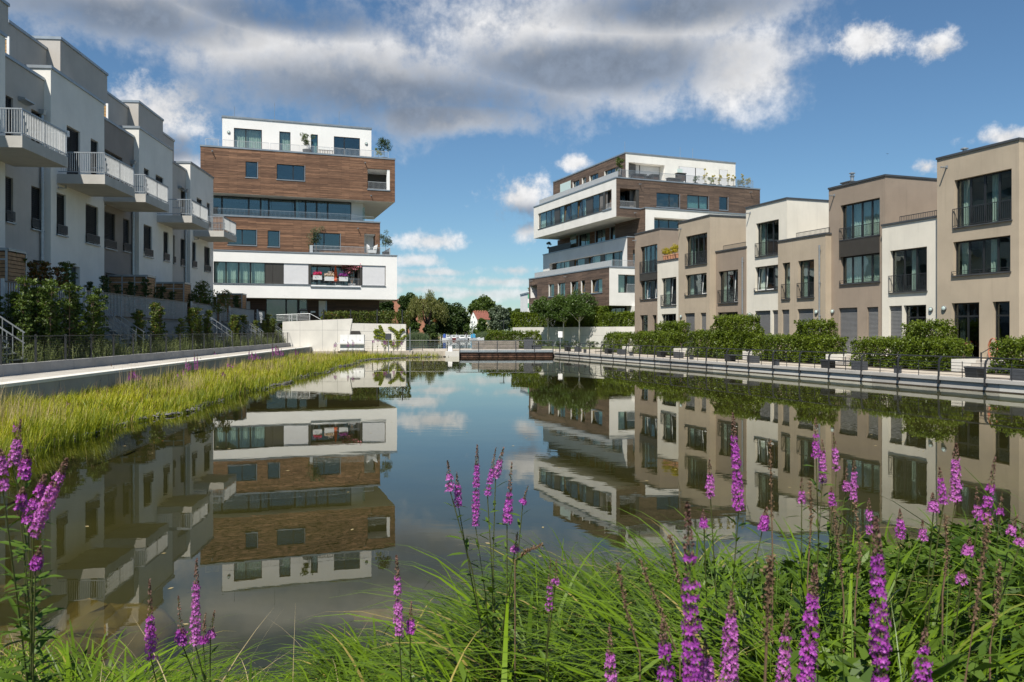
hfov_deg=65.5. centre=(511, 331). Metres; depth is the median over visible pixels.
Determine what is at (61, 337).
hornbeam shrub
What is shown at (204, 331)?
hornbeam shrub
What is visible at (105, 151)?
window
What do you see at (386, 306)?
shore tree
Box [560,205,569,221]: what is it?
window
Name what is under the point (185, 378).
dry grass
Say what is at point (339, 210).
window
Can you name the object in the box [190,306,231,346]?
garden stair
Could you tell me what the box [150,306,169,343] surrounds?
hornbeam shrub
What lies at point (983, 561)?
dried stalk
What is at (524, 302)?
checked building
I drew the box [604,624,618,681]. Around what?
purple loosestrife
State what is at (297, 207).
window
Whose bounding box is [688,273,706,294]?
window
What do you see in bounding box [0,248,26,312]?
garden shed
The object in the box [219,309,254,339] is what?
garden stair
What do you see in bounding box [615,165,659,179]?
window
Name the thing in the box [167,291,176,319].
hornbeam shrub
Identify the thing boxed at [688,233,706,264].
window
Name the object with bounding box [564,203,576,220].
window
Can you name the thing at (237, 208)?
window
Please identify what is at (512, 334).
beech hedge
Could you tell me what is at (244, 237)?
window
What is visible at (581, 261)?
window
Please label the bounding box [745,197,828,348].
townhouse
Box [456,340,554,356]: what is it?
footbridge
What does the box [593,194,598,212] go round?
window
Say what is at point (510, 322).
shore tree
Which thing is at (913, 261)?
window
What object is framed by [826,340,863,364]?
entrance steps
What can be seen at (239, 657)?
straw blades
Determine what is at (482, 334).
reeds
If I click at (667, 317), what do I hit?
terrace door
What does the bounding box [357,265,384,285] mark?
window
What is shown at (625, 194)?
window
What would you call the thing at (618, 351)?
bench
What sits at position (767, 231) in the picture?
window
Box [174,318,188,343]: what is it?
hornbeam shrub
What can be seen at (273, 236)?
window
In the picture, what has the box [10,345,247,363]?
garden ground
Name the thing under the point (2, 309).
hornbeam shrub
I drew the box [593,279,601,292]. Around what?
window
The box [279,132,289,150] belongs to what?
terrace door
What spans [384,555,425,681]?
purple loosestrife
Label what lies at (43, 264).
hornbeam shrub
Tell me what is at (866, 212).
window
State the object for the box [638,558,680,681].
dried stalk
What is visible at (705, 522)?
purple loosestrife
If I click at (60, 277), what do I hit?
hornbeam shrub
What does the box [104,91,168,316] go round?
terrace house
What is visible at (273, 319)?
hornbeam shrub
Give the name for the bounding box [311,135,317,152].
terrace door
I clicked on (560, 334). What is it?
sign post
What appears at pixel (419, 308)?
weeping willow
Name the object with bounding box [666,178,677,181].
terrace furniture
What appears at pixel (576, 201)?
window
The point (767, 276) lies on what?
window
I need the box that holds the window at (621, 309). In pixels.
[611,307,626,326]
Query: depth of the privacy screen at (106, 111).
51.99 m
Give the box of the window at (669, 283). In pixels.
[664,277,675,304]
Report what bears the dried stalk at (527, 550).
in the undergrowth
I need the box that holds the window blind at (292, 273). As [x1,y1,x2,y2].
[283,263,308,284]
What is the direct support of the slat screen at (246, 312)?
attached to the garden stair at (250, 329)
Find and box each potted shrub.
[664,247,668,259]
[667,247,671,258]
[674,245,677,257]
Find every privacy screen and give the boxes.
[5,36,9,54]
[104,103,108,118]
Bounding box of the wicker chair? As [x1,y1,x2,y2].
[366,244,377,253]
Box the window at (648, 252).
[642,244,656,272]
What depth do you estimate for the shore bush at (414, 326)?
330.76 m
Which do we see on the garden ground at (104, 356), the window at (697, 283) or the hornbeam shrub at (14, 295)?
the hornbeam shrub at (14, 295)
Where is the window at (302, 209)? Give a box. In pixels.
[300,200,318,218]
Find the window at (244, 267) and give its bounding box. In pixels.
[239,262,250,283]
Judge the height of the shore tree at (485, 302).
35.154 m
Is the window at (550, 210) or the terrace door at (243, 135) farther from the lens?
the window at (550, 210)
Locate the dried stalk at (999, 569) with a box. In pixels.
[989,559,1003,681]
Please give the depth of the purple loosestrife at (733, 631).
1.69 m
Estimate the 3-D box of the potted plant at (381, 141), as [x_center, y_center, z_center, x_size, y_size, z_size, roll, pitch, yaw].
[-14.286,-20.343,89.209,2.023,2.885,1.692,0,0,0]
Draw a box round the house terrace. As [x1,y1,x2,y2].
[0,313,248,349]
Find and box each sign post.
[385,333,390,351]
[558,331,561,350]
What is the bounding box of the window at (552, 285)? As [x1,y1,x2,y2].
[550,284,553,295]
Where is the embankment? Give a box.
[311,348,603,355]
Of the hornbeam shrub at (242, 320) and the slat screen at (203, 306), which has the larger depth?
the hornbeam shrub at (242, 320)
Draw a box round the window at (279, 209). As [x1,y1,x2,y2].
[265,199,294,216]
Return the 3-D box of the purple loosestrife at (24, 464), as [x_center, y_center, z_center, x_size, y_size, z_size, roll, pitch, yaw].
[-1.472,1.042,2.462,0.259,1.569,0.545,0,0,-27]
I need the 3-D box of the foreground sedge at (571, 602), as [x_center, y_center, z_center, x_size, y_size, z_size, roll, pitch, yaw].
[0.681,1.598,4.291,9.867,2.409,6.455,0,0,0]
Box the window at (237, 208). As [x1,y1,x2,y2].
[219,196,251,215]
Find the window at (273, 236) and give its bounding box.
[268,231,278,246]
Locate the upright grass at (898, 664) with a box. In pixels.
[607,520,1023,681]
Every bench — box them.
[472,341,518,349]
[564,346,581,351]
[604,348,624,353]
[656,351,683,357]
[724,354,759,362]
[820,359,867,369]
[963,366,1023,380]
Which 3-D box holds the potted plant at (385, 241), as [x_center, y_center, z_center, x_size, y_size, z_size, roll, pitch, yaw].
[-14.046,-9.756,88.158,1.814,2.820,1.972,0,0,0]
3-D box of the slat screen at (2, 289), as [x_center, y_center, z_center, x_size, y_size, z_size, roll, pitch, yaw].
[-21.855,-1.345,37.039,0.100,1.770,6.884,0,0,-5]
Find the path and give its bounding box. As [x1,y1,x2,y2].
[0,347,297,381]
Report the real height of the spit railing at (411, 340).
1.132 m
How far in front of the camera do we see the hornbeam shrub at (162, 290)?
54.75 m
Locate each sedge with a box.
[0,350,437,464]
[0,465,1023,681]
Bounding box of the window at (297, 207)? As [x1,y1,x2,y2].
[290,200,307,217]
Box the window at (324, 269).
[313,266,356,285]
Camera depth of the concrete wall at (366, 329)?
82.20 m
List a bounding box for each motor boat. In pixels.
[456,335,467,339]
[469,334,479,339]
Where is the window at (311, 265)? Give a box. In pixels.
[311,265,316,284]
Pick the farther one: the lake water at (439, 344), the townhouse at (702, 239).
the lake water at (439, 344)
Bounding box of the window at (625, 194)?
[623,190,633,207]
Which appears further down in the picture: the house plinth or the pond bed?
the pond bed
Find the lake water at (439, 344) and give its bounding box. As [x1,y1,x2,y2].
[406,341,471,347]
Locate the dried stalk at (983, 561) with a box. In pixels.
[964,516,993,681]
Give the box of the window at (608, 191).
[599,191,609,210]
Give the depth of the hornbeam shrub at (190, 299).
60.34 m
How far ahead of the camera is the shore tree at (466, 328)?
336.59 m
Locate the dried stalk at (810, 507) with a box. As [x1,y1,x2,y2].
[806,481,815,633]
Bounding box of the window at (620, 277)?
[618,275,626,292]
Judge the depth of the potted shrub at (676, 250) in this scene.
68.44 m
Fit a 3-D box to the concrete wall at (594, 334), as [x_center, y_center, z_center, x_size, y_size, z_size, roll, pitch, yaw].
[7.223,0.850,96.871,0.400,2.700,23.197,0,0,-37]
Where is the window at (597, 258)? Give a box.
[592,255,600,262]
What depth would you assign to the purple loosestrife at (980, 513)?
2.90 m
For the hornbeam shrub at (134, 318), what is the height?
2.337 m
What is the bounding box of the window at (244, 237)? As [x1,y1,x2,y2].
[228,229,255,244]
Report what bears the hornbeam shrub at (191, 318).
on the garden ground at (104, 356)
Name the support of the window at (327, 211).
in the apartment tower at (279, 193)
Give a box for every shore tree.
[379,301,394,323]
[397,292,416,334]
[428,297,443,334]
[435,301,467,334]
[463,324,469,336]
[464,311,470,334]
[467,294,495,315]
[477,318,487,331]
[488,304,510,331]
[507,307,515,331]
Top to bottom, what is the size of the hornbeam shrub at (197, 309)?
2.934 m
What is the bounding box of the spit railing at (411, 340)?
[365,340,455,350]
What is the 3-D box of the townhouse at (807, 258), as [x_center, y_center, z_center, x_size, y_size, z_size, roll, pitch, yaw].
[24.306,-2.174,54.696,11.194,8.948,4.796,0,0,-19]
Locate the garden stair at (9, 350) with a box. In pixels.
[0,316,27,363]
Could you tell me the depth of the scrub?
413.48 m
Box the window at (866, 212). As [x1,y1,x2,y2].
[843,198,879,239]
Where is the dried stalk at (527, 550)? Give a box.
[514,543,543,681]
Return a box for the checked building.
[520,292,552,326]
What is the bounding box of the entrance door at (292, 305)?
[286,299,298,320]
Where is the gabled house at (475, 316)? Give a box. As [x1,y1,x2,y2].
[470,310,489,329]
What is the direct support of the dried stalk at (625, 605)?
on the near bank
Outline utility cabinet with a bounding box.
[337,335,364,350]
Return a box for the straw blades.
[3,547,984,681]
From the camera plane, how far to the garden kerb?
36.11 m
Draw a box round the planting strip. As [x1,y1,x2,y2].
[598,351,1009,375]
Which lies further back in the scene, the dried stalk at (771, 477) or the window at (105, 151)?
the window at (105, 151)
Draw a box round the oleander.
[341,263,361,285]
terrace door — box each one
[234,128,261,148]
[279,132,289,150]
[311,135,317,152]
[334,136,359,155]
[642,315,647,331]
[664,314,675,329]
[720,312,737,326]
[906,305,925,335]
[955,302,978,358]
[996,301,1009,357]
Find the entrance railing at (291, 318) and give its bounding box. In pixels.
[276,313,318,320]
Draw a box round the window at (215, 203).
[213,195,225,213]
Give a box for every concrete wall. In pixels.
[282,319,352,350]
[351,323,405,350]
[513,327,634,346]
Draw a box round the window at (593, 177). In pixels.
[591,173,597,180]
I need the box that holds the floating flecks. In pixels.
[168,387,902,624]
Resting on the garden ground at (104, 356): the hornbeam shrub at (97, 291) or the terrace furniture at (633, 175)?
the hornbeam shrub at (97, 291)
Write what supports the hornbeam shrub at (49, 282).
on the garden ground at (104, 356)
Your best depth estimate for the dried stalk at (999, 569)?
2.40 m
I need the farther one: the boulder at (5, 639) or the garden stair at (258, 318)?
the garden stair at (258, 318)
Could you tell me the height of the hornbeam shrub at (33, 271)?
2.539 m
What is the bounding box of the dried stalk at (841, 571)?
[830,506,843,651]
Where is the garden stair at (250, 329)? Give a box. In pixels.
[229,310,263,344]
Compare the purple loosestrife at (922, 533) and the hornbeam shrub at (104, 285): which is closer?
the purple loosestrife at (922, 533)
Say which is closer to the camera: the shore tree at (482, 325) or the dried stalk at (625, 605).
the dried stalk at (625, 605)
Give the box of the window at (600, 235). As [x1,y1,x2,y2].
[597,229,604,241]
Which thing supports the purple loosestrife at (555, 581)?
on the near bank
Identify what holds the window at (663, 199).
in the apartment tower at (593, 219)
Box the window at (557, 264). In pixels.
[556,262,562,268]
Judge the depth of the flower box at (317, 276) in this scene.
84.50 m
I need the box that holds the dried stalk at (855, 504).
[852,501,861,657]
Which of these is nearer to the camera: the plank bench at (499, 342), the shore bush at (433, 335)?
the plank bench at (499, 342)
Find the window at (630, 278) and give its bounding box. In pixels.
[624,275,634,292]
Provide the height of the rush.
1.053 m
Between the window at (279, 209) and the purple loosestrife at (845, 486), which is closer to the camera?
the purple loosestrife at (845, 486)
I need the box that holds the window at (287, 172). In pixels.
[277,164,303,180]
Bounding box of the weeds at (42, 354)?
[2,332,286,363]
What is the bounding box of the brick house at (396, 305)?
[392,299,430,335]
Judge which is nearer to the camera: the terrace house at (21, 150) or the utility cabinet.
the terrace house at (21, 150)
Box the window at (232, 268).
[226,262,238,282]
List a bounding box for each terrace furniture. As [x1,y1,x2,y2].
[631,173,646,178]
[649,174,659,179]
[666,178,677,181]
[675,172,686,181]
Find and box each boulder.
[0,623,44,662]
[1,624,64,673]
[56,598,177,676]
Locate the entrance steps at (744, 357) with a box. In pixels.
[743,346,765,359]
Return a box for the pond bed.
[0,435,1023,681]
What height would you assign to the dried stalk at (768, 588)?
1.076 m
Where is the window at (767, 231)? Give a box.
[758,220,778,255]
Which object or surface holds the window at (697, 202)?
in the apartment tower at (593, 219)
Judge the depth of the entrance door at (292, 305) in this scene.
85.74 m
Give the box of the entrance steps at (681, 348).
[674,342,693,355]
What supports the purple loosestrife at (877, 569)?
on the near bank
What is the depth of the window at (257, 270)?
83.15 m
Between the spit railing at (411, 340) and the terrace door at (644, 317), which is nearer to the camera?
the terrace door at (644, 317)
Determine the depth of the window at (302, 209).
89.18 m
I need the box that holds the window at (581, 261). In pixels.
[574,259,584,265]
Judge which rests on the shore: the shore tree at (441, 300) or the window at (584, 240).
the shore tree at (441, 300)
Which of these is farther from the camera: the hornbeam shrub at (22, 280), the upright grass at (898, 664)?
the hornbeam shrub at (22, 280)
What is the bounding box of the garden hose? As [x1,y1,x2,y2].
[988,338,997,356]
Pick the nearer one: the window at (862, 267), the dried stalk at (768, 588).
the dried stalk at (768, 588)
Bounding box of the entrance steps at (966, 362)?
[951,347,1002,372]
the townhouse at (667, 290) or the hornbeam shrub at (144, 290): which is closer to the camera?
the hornbeam shrub at (144, 290)
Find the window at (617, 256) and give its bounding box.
[613,251,634,265]
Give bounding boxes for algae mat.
[0,584,23,591]
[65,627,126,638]
[345,609,430,624]
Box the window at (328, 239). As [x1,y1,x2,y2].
[313,233,339,248]
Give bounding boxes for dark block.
[531,345,542,348]
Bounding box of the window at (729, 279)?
[721,270,737,302]
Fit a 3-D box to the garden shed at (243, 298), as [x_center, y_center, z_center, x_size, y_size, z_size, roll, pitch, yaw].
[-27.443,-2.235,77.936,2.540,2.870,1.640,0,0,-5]
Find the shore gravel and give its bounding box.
[9,356,445,462]
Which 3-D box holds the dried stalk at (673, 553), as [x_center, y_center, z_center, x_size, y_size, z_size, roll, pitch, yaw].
[0.577,1.167,2.798,0.068,0.910,0.032,0,0,0]
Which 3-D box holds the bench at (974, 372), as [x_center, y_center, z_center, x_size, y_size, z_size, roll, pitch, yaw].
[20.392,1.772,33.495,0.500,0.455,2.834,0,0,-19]
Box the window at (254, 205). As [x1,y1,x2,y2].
[245,197,263,215]
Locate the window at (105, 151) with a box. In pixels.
[105,151,118,180]
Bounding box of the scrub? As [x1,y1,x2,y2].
[438,322,512,335]
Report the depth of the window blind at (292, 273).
84.09 m
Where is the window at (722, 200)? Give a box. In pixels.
[719,197,726,209]
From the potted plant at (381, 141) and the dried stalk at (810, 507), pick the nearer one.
the dried stalk at (810, 507)
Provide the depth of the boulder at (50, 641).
7.00 m
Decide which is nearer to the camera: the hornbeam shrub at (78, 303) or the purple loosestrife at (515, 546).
the purple loosestrife at (515, 546)
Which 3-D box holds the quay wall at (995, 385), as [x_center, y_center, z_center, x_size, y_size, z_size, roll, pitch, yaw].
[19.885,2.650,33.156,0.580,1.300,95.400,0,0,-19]
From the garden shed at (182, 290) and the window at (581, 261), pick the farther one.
the window at (581, 261)
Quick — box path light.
[893,366,902,372]
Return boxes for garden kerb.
[0,343,289,376]
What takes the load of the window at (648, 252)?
in the townhouse at (651, 244)
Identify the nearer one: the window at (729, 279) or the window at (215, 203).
the window at (729, 279)
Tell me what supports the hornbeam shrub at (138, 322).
on the garden ground at (104, 356)
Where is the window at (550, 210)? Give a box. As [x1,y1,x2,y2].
[546,210,553,226]
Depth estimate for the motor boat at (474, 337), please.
318.36 m
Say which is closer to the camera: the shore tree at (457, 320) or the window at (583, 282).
the window at (583, 282)
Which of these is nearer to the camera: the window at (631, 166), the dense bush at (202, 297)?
the dense bush at (202, 297)
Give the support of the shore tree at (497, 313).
on the shore
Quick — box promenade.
[553,351,1018,380]
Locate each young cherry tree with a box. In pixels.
[529,295,559,342]
[545,293,576,346]
[561,289,598,342]
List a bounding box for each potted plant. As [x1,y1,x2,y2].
[300,133,314,151]
[305,226,323,252]
[375,138,392,157]
[379,230,391,253]
[615,157,624,176]
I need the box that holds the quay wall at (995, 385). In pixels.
[554,351,1023,393]
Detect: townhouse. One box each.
[632,228,677,344]
[657,258,677,329]
[677,214,745,346]
[715,242,746,329]
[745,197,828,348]
[777,227,831,348]
[828,172,936,354]
[881,210,936,355]
[936,137,1023,360]
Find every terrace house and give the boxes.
[0,0,67,247]
[5,19,47,297]
[24,36,134,316]
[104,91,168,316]
[119,100,173,281]
[157,132,208,281]
[174,161,236,304]
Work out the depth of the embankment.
79.70 m
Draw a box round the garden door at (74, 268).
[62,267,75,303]
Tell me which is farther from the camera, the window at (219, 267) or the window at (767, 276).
the window at (219, 267)
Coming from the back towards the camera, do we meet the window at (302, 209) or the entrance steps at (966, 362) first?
the window at (302, 209)
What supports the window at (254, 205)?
in the apartment tower at (279, 193)
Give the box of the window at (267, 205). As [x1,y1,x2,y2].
[257,198,271,216]
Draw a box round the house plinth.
[649,348,1020,367]
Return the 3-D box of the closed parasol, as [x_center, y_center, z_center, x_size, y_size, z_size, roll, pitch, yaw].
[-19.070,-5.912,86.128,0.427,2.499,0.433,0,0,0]
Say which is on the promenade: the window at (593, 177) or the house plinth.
the house plinth
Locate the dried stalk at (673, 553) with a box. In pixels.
[667,535,685,678]
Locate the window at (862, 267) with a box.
[843,253,879,283]
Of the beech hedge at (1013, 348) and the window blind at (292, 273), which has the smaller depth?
the beech hedge at (1013, 348)
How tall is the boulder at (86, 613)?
0.762 m
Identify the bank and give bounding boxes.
[0,354,434,505]
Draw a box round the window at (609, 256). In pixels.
[604,253,612,265]
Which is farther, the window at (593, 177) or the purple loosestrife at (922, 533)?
the window at (593, 177)
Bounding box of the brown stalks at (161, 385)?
[0,352,339,428]
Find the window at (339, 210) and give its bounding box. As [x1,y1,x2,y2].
[321,201,350,219]
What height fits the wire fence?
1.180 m
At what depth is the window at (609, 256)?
100.74 m
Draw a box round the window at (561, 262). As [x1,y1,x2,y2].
[560,262,566,268]
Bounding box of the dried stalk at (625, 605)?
[616,563,640,681]
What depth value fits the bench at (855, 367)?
41.17 m
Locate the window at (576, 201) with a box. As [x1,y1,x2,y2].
[571,201,580,218]
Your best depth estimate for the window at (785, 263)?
54.73 m
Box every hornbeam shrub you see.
[0,291,30,349]
[0,295,9,346]
[5,275,43,355]
[11,291,34,350]
[25,289,52,345]
[27,261,42,286]
[31,284,65,350]
[37,260,57,294]
[39,278,59,348]
[43,298,68,353]
[54,267,67,300]
[55,282,89,357]
[55,304,79,347]
[58,261,78,313]
[66,302,88,346]
[79,294,108,354]
[83,281,94,304]
[83,286,109,354]
[98,275,113,316]
[112,284,122,315]
[124,281,138,312]
[130,309,146,345]
[130,312,145,343]
[138,277,151,318]
[146,302,160,345]
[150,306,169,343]
[152,287,160,302]
[157,286,166,298]
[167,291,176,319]
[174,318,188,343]
[184,308,197,342]
[187,293,193,316]
[190,306,204,342]
[195,319,203,343]
[201,319,210,339]
[203,309,213,338]
[227,317,234,336]
[230,314,238,345]
[232,295,238,317]
[236,317,241,339]
[239,315,248,336]
[252,320,259,339]
[260,320,266,339]
[264,314,271,338]
[270,318,277,337]
[270,321,275,338]
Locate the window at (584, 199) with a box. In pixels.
[578,199,584,216]
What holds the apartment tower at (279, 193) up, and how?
on the tower ground
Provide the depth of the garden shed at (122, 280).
51.78 m
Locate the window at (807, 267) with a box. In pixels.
[801,260,813,297]
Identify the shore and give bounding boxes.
[429,332,511,339]
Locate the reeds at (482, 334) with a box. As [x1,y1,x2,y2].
[476,331,490,339]
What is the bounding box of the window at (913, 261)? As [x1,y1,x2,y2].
[893,247,926,291]
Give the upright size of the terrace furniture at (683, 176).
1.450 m
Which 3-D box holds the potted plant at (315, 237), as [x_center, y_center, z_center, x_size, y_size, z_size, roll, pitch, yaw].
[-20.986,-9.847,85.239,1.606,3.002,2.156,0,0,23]
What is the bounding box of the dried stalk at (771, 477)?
[767,438,774,674]
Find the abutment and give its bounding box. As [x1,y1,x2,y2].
[445,351,459,356]
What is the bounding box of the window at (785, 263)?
[785,263,789,298]
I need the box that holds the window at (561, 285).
[559,283,564,294]
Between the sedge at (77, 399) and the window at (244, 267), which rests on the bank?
the sedge at (77, 399)
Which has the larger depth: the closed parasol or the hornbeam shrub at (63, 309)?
the closed parasol
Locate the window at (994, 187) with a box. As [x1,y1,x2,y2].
[957,169,1011,226]
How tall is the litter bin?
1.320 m
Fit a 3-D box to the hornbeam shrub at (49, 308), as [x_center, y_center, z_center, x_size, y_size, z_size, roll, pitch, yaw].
[-19.055,-0.361,32.849,0.964,3.164,1.627,0,0,1]
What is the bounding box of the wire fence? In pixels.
[0,332,287,364]
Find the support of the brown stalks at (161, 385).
on the bank
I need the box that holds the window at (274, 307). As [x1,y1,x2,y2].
[266,299,285,329]
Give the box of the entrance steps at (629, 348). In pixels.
[622,341,641,352]
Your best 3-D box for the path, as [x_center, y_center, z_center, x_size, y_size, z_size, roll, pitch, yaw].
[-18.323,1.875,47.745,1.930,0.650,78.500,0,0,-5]
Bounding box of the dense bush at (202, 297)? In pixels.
[191,281,231,313]
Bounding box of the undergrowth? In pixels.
[317,518,1023,681]
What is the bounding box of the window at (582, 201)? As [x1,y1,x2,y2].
[581,198,585,215]
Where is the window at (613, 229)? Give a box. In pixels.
[612,227,614,238]
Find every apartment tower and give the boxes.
[200,103,397,331]
[528,152,760,326]
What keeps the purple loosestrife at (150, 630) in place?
on the near bank
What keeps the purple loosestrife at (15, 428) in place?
on the bank
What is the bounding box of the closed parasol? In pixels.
[334,265,337,284]
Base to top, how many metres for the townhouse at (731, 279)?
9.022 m
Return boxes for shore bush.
[409,321,420,332]
[422,322,438,334]
[430,333,437,338]
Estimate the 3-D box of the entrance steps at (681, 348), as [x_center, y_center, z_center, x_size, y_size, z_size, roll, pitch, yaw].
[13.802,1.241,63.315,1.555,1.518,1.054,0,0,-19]
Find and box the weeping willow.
[404,289,448,325]
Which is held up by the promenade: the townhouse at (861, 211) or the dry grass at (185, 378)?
the townhouse at (861, 211)
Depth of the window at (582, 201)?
102.49 m
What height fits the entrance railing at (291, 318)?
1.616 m
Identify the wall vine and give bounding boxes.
[373,325,406,347]
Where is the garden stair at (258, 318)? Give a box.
[257,313,281,342]
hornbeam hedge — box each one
[320,310,411,330]
[511,305,634,328]
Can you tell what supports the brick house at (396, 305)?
on the shore
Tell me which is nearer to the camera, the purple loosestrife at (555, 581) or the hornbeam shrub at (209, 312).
the purple loosestrife at (555, 581)
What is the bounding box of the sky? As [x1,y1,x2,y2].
[6,0,1023,330]
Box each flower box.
[313,271,321,279]
[324,271,333,280]
[339,273,347,280]
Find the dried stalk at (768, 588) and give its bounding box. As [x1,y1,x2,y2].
[760,554,777,681]
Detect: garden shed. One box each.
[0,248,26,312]
[107,274,155,318]
[156,282,191,319]
[216,293,246,322]
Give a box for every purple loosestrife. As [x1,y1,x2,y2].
[0,419,64,681]
[0,458,68,681]
[12,422,20,437]
[135,579,168,681]
[174,557,219,681]
[185,361,191,373]
[194,354,197,369]
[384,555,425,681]
[443,445,530,681]
[532,558,562,681]
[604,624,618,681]
[657,617,715,681]
[680,500,705,681]
[686,412,774,670]
[718,590,738,681]
[775,563,820,681]
[782,418,864,681]
[854,498,933,678]
[868,515,891,681]
[910,443,975,649]
[911,627,932,681]
[936,525,1023,679]
[954,456,1018,660]
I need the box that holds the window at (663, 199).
[657,193,678,207]
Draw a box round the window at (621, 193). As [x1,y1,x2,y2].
[600,191,628,210]
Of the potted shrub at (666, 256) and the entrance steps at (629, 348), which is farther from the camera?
the entrance steps at (629, 348)
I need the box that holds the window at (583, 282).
[582,281,584,292]
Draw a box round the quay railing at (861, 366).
[555,342,1023,386]
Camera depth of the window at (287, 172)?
85.85 m
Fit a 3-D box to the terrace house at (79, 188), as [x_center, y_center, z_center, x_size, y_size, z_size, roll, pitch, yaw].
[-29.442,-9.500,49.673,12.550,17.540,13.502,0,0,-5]
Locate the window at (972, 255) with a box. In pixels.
[956,236,1009,274]
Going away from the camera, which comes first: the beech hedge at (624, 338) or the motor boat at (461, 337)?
the beech hedge at (624, 338)
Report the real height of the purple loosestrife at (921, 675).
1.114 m
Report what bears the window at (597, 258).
in the apartment tower at (593, 219)
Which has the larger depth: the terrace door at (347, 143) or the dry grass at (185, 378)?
the terrace door at (347, 143)
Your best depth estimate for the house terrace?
50.76 m
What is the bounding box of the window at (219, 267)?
[214,261,225,282]
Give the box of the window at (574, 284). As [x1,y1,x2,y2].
[572,281,577,293]
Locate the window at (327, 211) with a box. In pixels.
[311,201,329,218]
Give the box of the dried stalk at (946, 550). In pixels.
[941,513,950,661]
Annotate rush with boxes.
[77,351,356,415]
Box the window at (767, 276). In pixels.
[757,265,777,290]
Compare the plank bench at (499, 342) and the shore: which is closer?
the plank bench at (499, 342)
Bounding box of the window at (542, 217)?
[539,211,550,228]
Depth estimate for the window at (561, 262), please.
113.04 m
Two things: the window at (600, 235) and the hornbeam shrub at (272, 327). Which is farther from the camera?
the window at (600, 235)
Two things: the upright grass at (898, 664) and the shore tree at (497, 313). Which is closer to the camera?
the upright grass at (898, 664)
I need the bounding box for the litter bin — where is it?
[524,338,532,348]
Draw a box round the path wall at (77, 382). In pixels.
[0,346,311,404]
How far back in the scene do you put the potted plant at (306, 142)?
86.56 m
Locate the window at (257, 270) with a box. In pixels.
[250,262,264,283]
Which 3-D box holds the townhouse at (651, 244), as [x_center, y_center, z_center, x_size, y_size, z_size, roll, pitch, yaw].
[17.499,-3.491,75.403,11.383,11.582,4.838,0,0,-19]
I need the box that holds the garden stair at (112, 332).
[81,295,144,353]
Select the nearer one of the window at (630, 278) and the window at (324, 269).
the window at (324, 269)
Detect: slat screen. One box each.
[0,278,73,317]
[83,288,187,319]
[190,301,215,320]
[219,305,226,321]
[229,306,253,322]
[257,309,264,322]
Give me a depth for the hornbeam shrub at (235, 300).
73.97 m
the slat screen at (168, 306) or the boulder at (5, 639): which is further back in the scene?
the slat screen at (168, 306)
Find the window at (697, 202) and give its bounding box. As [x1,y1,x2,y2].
[687,195,707,208]
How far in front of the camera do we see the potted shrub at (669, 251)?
69.71 m
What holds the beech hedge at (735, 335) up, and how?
on the planting strip
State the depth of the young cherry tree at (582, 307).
93.12 m
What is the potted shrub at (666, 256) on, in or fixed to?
on the townhouse at (667, 290)
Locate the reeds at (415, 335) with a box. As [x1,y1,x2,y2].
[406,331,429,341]
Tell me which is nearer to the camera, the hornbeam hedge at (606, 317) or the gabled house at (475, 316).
the hornbeam hedge at (606, 317)
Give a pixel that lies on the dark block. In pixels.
(538, 346)
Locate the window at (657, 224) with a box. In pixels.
[654,219,682,228]
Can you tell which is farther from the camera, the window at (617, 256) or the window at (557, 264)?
the window at (557, 264)
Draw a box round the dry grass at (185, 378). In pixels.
[0,347,375,437]
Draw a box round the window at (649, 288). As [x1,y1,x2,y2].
[642,280,656,298]
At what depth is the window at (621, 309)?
98.45 m
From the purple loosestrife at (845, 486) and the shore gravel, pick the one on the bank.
the shore gravel
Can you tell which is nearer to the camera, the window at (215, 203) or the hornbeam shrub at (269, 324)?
the hornbeam shrub at (269, 324)
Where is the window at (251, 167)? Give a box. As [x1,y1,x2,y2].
[246,162,256,177]
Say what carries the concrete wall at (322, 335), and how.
on the embankment
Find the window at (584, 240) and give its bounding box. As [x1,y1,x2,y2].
[580,233,589,245]
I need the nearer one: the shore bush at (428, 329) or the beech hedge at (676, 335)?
the beech hedge at (676, 335)
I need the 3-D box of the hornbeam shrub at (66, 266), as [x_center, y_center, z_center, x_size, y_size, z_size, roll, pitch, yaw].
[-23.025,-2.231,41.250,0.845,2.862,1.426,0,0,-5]
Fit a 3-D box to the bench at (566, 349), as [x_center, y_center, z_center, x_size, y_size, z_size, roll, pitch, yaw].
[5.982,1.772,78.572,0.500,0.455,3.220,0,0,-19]
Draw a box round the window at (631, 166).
[606,164,635,174]
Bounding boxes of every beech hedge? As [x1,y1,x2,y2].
[485,330,542,348]
[602,331,635,352]
[631,320,690,354]
[685,313,764,358]
[751,318,848,363]
[848,318,973,370]
[987,334,1023,373]
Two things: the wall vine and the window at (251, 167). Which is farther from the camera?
the window at (251, 167)

